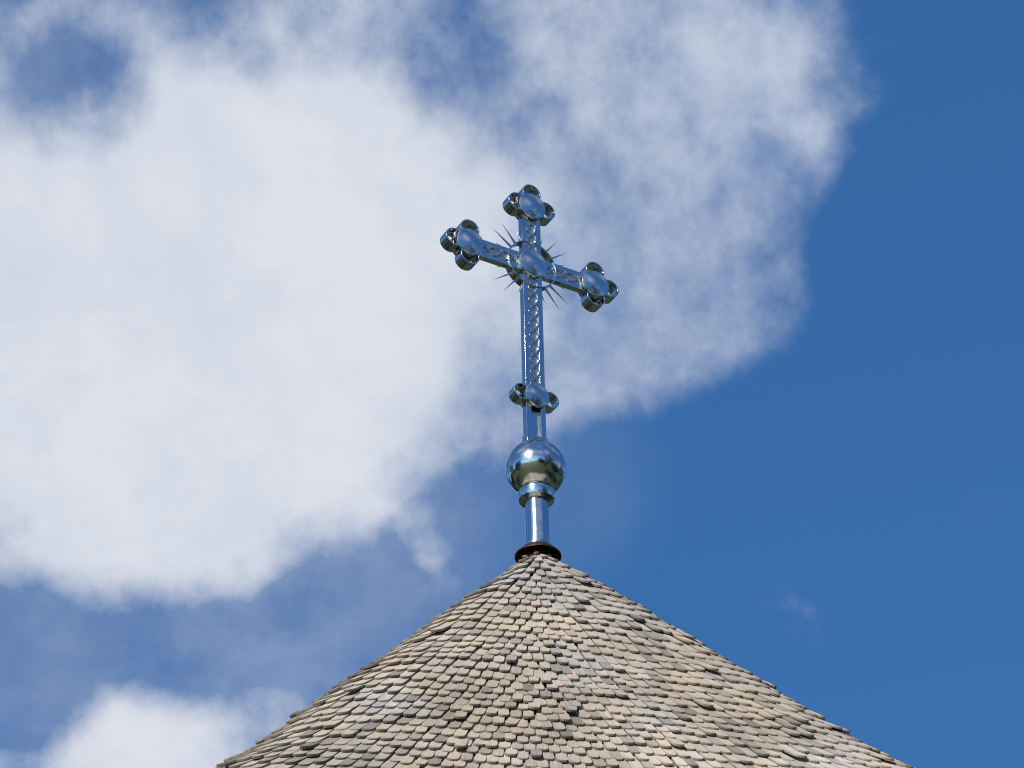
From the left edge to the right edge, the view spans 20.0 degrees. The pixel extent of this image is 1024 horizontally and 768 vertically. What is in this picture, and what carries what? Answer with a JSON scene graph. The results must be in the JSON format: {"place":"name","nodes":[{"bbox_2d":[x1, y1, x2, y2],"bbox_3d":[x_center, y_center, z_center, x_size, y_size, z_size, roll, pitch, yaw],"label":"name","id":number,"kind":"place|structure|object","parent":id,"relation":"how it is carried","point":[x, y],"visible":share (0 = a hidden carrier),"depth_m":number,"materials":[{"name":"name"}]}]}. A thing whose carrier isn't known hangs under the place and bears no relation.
{"place":"outdoors","nodes":[
{"label":"outdoors","id":0,"kind":"place"},
{"bbox_2d":[0,0,1023,767],"label":"sky","id":1,"kind":"structure","parent":0,"point":[260,427],"materials":[{"name":"blue"}]},
{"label":"tower body","id":2,"kind":"object","parent":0,"visible":0},
{"bbox_2d":[343,573,674,767],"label":"roof deck","id":3,"kind":"structure","parent":2,"relation":"on","point":[468,714],"depth_m":10.17,"materials":[{"name":"brown wood"}]},
{"bbox_2d":[215,551,914,767],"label":"roof shingles","id":4,"kind":"object","parent":3,"relation":"on","point":[679,698],"visible":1,"depth_m":10.30,"materials":[{"name":"brown wood"}]},
{"bbox_2d":[440,184,618,548],"bbox_3d":[0.090,-0.077,12.426,0.864,1.947,0.254,27,-44,-34],"label":"cross","id":5,"kind":"object","parent":4,"relation":"on","point":[535,469],"visible":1,"depth_m":12.55,"materials":[{"name":"grey metal"}]},
{"bbox_2d":[515,541,560,563],"bbox_3d":[0.107,0.717,11.869,0.192,0.117,0.192,-1,-35,0],"label":"apex copper cap","id":6,"kind":"object","parent":4,"relation":"on","point":[541,547],"visible":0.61,"depth_m":11.85,"materials":[{"name":"brown metal"}]}
]}

